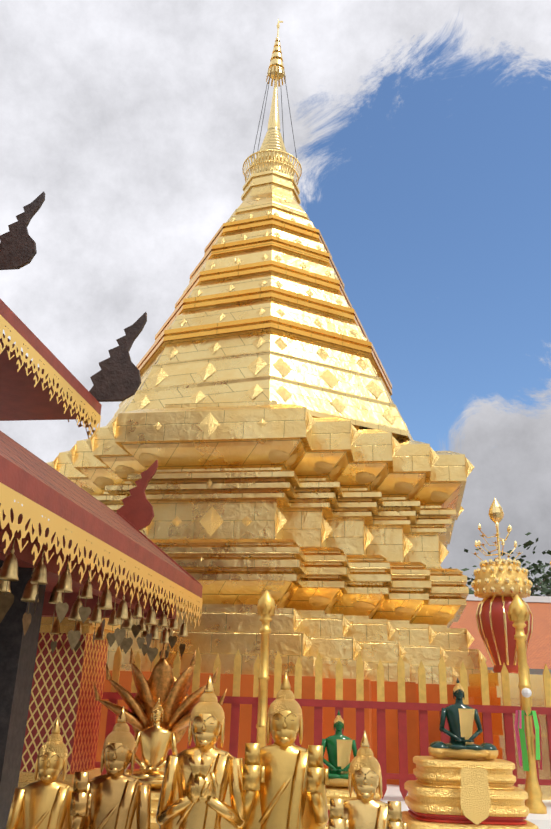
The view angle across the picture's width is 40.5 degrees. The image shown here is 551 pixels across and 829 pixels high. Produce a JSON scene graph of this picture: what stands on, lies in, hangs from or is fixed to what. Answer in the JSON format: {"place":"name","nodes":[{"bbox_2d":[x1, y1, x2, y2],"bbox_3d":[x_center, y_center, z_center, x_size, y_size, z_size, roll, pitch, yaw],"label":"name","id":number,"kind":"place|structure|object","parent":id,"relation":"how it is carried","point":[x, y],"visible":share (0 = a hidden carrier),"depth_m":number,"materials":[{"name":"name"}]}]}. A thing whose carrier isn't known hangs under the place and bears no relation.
{"place":"outdoors","nodes":[
{"label":"outdoors","id":0,"kind":"place"},
{"bbox_2d":[0,560,45,828],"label":"pillar","id":1,"kind":"structure","parent":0,"point":[18,650],"depth_m":4.19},
{"bbox_2d":[5,718,72,828],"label":"statue","id":2,"kind":"object","parent":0,"point":[44,802],"visible":0.88,"depth_m":3.63,"materials":[{"name":"gold metal"}]},
{"bbox_2d":[38,734,67,760],"bbox_3d":[-1.119,1.697,3.761,0.149,0.178,0.154,4,-21,-4],"label":"statue hair","id":3,"kind":"object","parent":2,"relation":"attached to","point":[54,743],"visible":0.67,"depth_m":3.73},
{"bbox_2d":[20,633,107,773],"bbox_3d":[-2.074,2.850,7.132,0.620,1.450,0.620,-1,-21,8],"label":"lattice screen","id":4,"kind":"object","parent":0,"point":[66,678],"depth_m":6.94,"materials":[{"name":"red metal"}]},
{"bbox_2d":[70,706,150,828],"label":"buddha statue","id":5,"kind":"object","parent":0,"point":[116,796],"visible":0.9,"depth_m":3.49,"materials":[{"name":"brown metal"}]},
{"bbox_2d":[103,723,135,752],"bbox_3d":[-0.757,1.596,3.636,0.157,0.187,0.163,2,-21,1],"label":"statue hair","id":6,"kind":"object","parent":5,"relation":"attached to","point":[121,733],"visible":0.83,"depth_m":3.60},
{"bbox_2d":[150,789,160,828],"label":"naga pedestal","id":7,"kind":"object","parent":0,"point":[155,795],"depth_m":5.84,"materials":[{"name":"gold metal"}]},
{"bbox_2d":[126,698,177,779],"bbox_3d":[-1.008,2.727,6.220,0.625,0.704,0.352,2,-21,1],"label":"seated buddha statue","id":8,"kind":"object","parent":7,"relation":"on","point":[147,768],"visible":0.56,"depth_m":6.20,"materials":[{"name":"gold metal"}]},
{"bbox_2d":[138,732,173,789],"bbox_3d":[-1.013,2.856,6.171,0.632,0.431,0.361,2,-21,1],"label":"statue's robe","id":9,"kind":"object","parent":8,"relation":"on","point":[160,743],"visible":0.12,"depth_m":6.17,"materials":[{"name":"gold metal"}]},
{"bbox_2d":[152,703,163,713],"bbox_3d":[-1.000,2.515,6.352,0.102,0.121,0.105,2,-21,1],"label":"statue hair","id":10,"kind":"object","parent":8,"relation":"attached to","point":[158,707],"visible":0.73,"depth_m":6.33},
{"bbox_2d":[94,643,226,749],"bbox_3d":[-0.996,2.456,6.497,1.159,0.890,0.265,2,-21,1],"label":"naga hood","id":11,"kind":"object","parent":7,"relation":"attached to","point":[168,689],"visible":0.85,"depth_m":6.44,"materials":[{"name":"gold metal"}]},
{"bbox_2d":[155,675,246,828],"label":"buddha statue","id":12,"kind":"object","parent":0,"point":[202,785],"visible":0.94,"depth_m":3.59,"materials":[{"name":"gold metal"}]},
{"bbox_2d":[194,715,216,723],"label":"statue eyes","id":13,"kind":"object","parent":12,"relation":"attached to","point":[207,718],"visible":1,"depth_m":3.68},
{"bbox_2d":[190,693,224,724],"bbox_3d":[-0.342,1.511,3.773,0.175,0.209,0.182,1,-21,4],"label":"statue hair","id":14,"kind":"object","parent":12,"relation":"attached to","point":[208,703],"visible":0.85,"depth_m":3.73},
{"bbox_2d":[0,0,550,595],"label":"sky","id":15,"kind":"structure","parent":0,"point":[421,132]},
{"bbox_2d":[243,672,328,828],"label":"buddha statue","id":16,"kind":"object","parent":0,"point":[285,779],"visible":0.85,"depth_m":3.62,"materials":[{"name":"gold metal"}]},
{"bbox_2d":[268,690,301,720],"bbox_3d":[0.049,1.515,3.822,0.179,0.213,0.185,2,-21,1],"label":"statue hair","id":17,"kind":"object","parent":16,"relation":"attached to","point":[284,700],"visible":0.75,"depth_m":3.78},
{"bbox_2d":[328,731,406,828],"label":"buddha statue","id":18,"kind":"object","parent":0,"point":[364,809],"visible":0.92,"depth_m":3.37,"materials":[{"name":"gold metal"}]},
{"bbox_2d":[349,747,380,777],"bbox_3d":[0.420,1.650,3.498,0.149,0.178,0.154,0,-21,6],"label":"statue hair","id":19,"kind":"object","parent":18,"relation":"attached to","point":[364,758],"visible":0.62,"depth_m":3.46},
{"bbox_2d":[380,784,550,828],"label":"platform steps","id":20,"kind":"structure","parent":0,"point":[540,821],"depth_m":7.09,"materials":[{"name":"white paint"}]},
{"bbox_2d":[18,617,119,787],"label":"shrine pillar mouldings","id":21,"kind":"object","parent":20,"relation":"on","point":[66,624],"visible":0.25,"depth_m":7.04,"materials":[{"name":"gold metal"}]},
{"bbox_2d":[255,590,276,747],"bbox_3d":[-0.124,2.782,7.561,0.222,1.980,0.222,9,-22,-18],"label":"post","id":22,"kind":"object","parent":20,"relation":"on","point":[266,607],"visible":0.73,"depth_m":7.62,"materials":[{"name":"gold metal"}]},
{"bbox_2d":[47,400,490,685],"bbox_3d":[-0.343,2.627,12.812,7.320,3.700,7.320,-2,-21,10],"label":"stupa base","id":23,"kind":"object","parent":20,"relation":"on","point":[238,569],"visible":0.71,"depth_m":10.14,"materials":[{"name":"gold metal"}]},
{"bbox_2d":[106,207,411,440],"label":"chedi tiers","id":24,"kind":"object","parent":23,"relation":"on","point":[234,378],"visible":0.42,"depth_m":11.95,"materials":[{"name":"gold metal"}]},
{"bbox_2d":[114,211,412,439],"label":"diamond ornaments","id":25,"kind":"object","parent":24,"relation":"attached to","point":[257,365],"visible":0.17,"depth_m":11.72},
{"bbox_2d":[136,214,391,395],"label":"roof moldings","id":26,"kind":"structure","parent":24,"relation":"attached to","point":[163,331],"depth_m":13.01,"materials":[{"name":"gold metal"}]},
{"bbox_2d":[228,170,309,220],"bbox_3d":[-0.104,-4.212,15.439,1.949,1.200,1.949,1,-21,3],"label":"chedi bell","id":27,"kind":"object","parent":24,"relation":"on","point":[272,188],"visible":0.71,"depth_m":14.98,"materials":[{"name":"gold metal"}]},
{"bbox_2d":[242,149,301,184],"bbox_3d":[-0.078,-4.958,15.726,1.256,0.470,1.256,1,-21,3],"label":"chedi neck filigree","id":28,"kind":"object","parent":27,"relation":"attached to","point":[268,161],"visible":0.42,"depth_m":15.29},
{"bbox_2d":[251,77,293,176],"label":"spire","id":29,"kind":"structure","parent":27,"relation":"on","point":[273,138],"depth_m":15.88,"materials":[{"name":"gold metal"}]},
{"bbox_2d":[266,19,285,86],"bbox_3d":[0.039,-8.313,17.014,0.460,1.890,0.460,1,-21,3],"label":"spire finial","id":30,"kind":"object","parent":29,"relation":"attached to","point":[276,67],"visible":1,"depth_m":16.85,"materials":[{"name":"gold metal"}]},
{"bbox_2d":[249,73,296,171],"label":"guy wires","id":31,"kind":"object","parent":27,"relation":"on","point":[282,116],"visible":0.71,"depth_m":16.32,"materials":[{"name":"metal"}]},
{"bbox_2d":[81,450,455,627],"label":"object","id":32,"kind":"object","parent":23,"relation":"attached to","point":[274,456],"visible":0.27,"depth_m":10.59,"materials":[{"name":"gold metal"}]},
{"bbox_2d":[50,410,492,684],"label":"diamond ornaments","id":33,"kind":"object","parent":23,"relation":"attached to","point":[211,521],"visible":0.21,"depth_m":10.07},
{"bbox_2d":[95,670,474,784],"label":"chedi plinth cloth","id":34,"kind":"structure","parent":23,"relation":"attached to","point":[349,714],"depth_m":8.81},
{"bbox_2d":[95,692,550,799],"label":"red fence posts","id":35,"kind":"object","parent":20,"relation":"on","point":[403,776],"visible":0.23,"depth_m":7.63,"materials":[{"name":"red wood"}]},
{"bbox_2d":[110,646,550,706],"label":"fence pickets","id":36,"kind":"object","parent":35,"relation":"attached to","point":[360,679],"visible":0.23,"depth_m":7.82,"materials":[{"name":"gold metal"}]},
{"bbox_2d":[325,786,382,828],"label":"statue pedestal","id":37,"kind":"object","parent":20,"relation":"on","point":[337,792],"visible":0.04,"depth_m":5.89,"materials":[{"name":"gold metal"}]},
{"bbox_2d":[321,710,356,778],"bbox_3d":[0.531,2.786,6.242,0.524,0.591,0.295,2,-21,1],"label":"green buddha statue","id":38,"kind":"object","parent":37,"relation":"on","point":[329,743],"visible":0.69,"depth_m":6.23,"materials":[{"name":"green stone"}]},
{"bbox_2d":[325,739,352,787],"bbox_3d":[0.527,2.894,6.201,0.530,0.362,0.303,2,-21,1],"label":"buddha emerald robe","id":39,"kind":"object","parent":38,"relation":"on","point":[344,748],"visible":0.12,"depth_m":6.19,"materials":[{"name":"gold metal"}]},
{"bbox_2d":[334,715,343,723],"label":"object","id":40,"kind":"object","parent":38,"relation":"attached to","point":[338,718],"visible":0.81,"depth_m":6.33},
{"bbox_2d":[401,756,538,828],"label":"statue pedestal","id":41,"kind":"object","parent":20,"relation":"on","point":[432,799],"visible":0.92,"depth_m":5.90,"materials":[{"name":"gold metal"}]},
{"bbox_2d":[429,678,496,750],"bbox_3d":[1.580,2.581,6.363,0.574,0.648,0.323,2,-21,1],"label":"green buddha statue","id":42,"kind":"object","parent":41,"relation":"on","point":[450,713],"visible":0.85,"depth_m":6.32,"materials":[{"name":"green stone"}]},
{"bbox_2d":[453,683,463,691],"bbox_3d":[1.587,2.386,6.484,0.093,0.111,0.097,2,-21,1],"label":"headdress","id":43,"kind":"object","parent":42,"relation":"attached to","point":[457,686],"visible":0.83,"depth_m":6.46},
{"bbox_2d":[428,708,497,759],"bbox_3d":[1.576,2.700,6.317,0.581,0.396,0.332,2,-21,1],"label":"buddha jade robe","id":44,"kind":"object","parent":42,"relation":"on","point":[466,717],"visible":0.69,"depth_m":6.18,"materials":[{"name":"gold metal"}]},
{"bbox_2d":[460,768,490,824],"bbox_3d":[1.558,2.979,5.826,0.240,0.400,0.001,2,-21,1],"label":"jade pedestal cloth","id":45,"kind":"object","parent":41,"relation":"attached to","point":[475,801],"visible":1,"depth_m":5.83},
{"bbox_2d":[468,498,550,799],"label":"gold lotus vase","id":46,"kind":"object","parent":20,"relation":"on","point":[496,514],"visible":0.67,"depth_m":8.42,"materials":[{"name":"gold metal"}]},
{"bbox_2d":[473,560,530,598],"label":"lotus vase dome","id":47,"kind":"structure","parent":46,"relation":"attached to","point":[501,576],"depth_m":8.81,"materials":[{"name":"gold metal"}]},
{"bbox_2d":[477,597,530,673],"bbox_3d":[2.717,2.619,8.830,0.620,0.860,0.620,7,-22,-13],"label":"lotus vase body","id":48,"kind":"object","parent":46,"relation":"attached to","point":[497,616],"visible":0.52,"depth_m":8.65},
{"bbox_2d":[507,594,546,813],"bbox_3d":[2.433,2.763,7.278,0.240,1.980,0.240,1,-21,3],"label":"post","id":49,"kind":"object","parent":20,"relation":"on","point":[518,613],"visible":0.96,"depth_m":7.23,"materials":[{"name":"gold metal"}]},
{"bbox_2d":[521,688,531,697],"bbox_3d":[2.432,2.696,7.239,0.100,0.090,0.100,1,-21,3],"label":"bulb","id":50,"kind":"object","parent":49,"relation":"attached to","point":[526,692],"visible":1,"depth_m":7.21,"materials":[{"name":"white glass"}]},
{"bbox_2d":[514,710,541,769],"bbox_3d":[2.420,3.108,7.143,0.245,0.519,0.219,1,-21,3],"label":"pink ribbon","id":51,"kind":"object","parent":49,"relation":"attached to","point":[518,716],"visible":0.81,"depth_m":7.15,"materials":[{"name":"pink fabric"}]},
{"bbox_2d":[518,710,539,770],"bbox_3d":[2.412,3.113,7.146,0.194,0.527,0.240,1,-21,3],"label":"ribbon","id":52,"kind":"object","parent":49,"relation":"attached to","point":[524,748],"visible":0.77,"depth_m":7.06,"materials":[{"name":"green fabric"}]},
{"bbox_2d":[450,600,550,668],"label":"wall","id":53,"kind":"structure","parent":0,"point":[538,653],"depth_m":28.81,"materials":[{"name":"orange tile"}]},
{"bbox_2d":[466,594,550,602],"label":"cloister ridge","id":54,"kind":"structure","parent":53,"relation":"on","point":[539,599],"depth_m":31.13,"materials":[{"name":"white paint"}]},
{"bbox_2d":[487,667,550,674],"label":"cloister wall","id":55,"kind":"structure","parent":0,"point":[536,671],"depth_m":27.46,"materials":[{"name":"white paint"}]},
{"label":"ground","id":56,"kind":"structure","parent":0,"visible":0},
{"bbox_2d":[0,299,202,618],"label":"temple roof","id":57,"kind":"structure","parent":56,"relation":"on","point":[22,398],"depth_m":5.83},
{"bbox_2d":[0,191,44,269],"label":"roof finial","id":58,"kind":"object","parent":57,"relation":"attached to","point":[18,250],"visible":1,"depth_m":7.91,"materials":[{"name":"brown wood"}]},
{"bbox_2d":[0,538,187,643],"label":"bells","id":59,"kind":"object","parent":57,"relation":"hanging from","point":[9,570],"visible":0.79,"depth_m":4.92,"materials":[{"name":"gold metal"}]},
{"bbox_2d":[0,581,184,662],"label":"bell clappers","id":60,"kind":"object","parent":59,"relation":"hanging from","point":[117,635],"visible":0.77,"depth_m":5.17,"materials":[{"name":"gold metal"}]},
{"bbox_2d":[0,431,191,578],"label":"pavilion roof tiles","id":61,"kind":"object","parent":57,"relation":"attached to","point":[20,456],"depth_m":5.23,"materials":[{"name":"brown tile"}]},
{"bbox_2d":[0,315,202,627],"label":"roof fascia trim","id":62,"kind":"structure","parent":57,"relation":"attached to","point":[33,511],"depth_m":4.90,"materials":[{"name":"gold metal"}]},
{"bbox_2d":[89,312,146,401],"bbox_3d":[-1.629,-0.604,7.727,0.550,1.000,0.040,-1,-21,8],"label":"roof finial","id":63,"kind":"object","parent":57,"relation":"attached to","point":[116,377],"visible":0.98,"depth_m":7.63,"materials":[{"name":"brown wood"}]},
{"bbox_2d":[116,460,157,529],"bbox_3d":[-1.399,0.805,7.523,0.396,0.720,0.040,-1,-21,8],"label":"roof finial","id":64,"kind":"object","parent":57,"relation":"attached to","point":[136,510],"visible":0.83,"depth_m":7.46,"materials":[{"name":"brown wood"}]},
{"bbox_2d":[446,532,550,595],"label":"tree","id":65,"kind":"object","parent":56,"relation":"on","point":[534,571],"depth_m":41.49,"materials":[{"name":"green plant"}]},
{"bbox_2d":[494,545,550,595],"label":"tree","id":66,"kind":"object","parent":56,"relation":"on","point":[521,560],"depth_m":46.26,"materials":[{"name":"green plant"}]}
]}

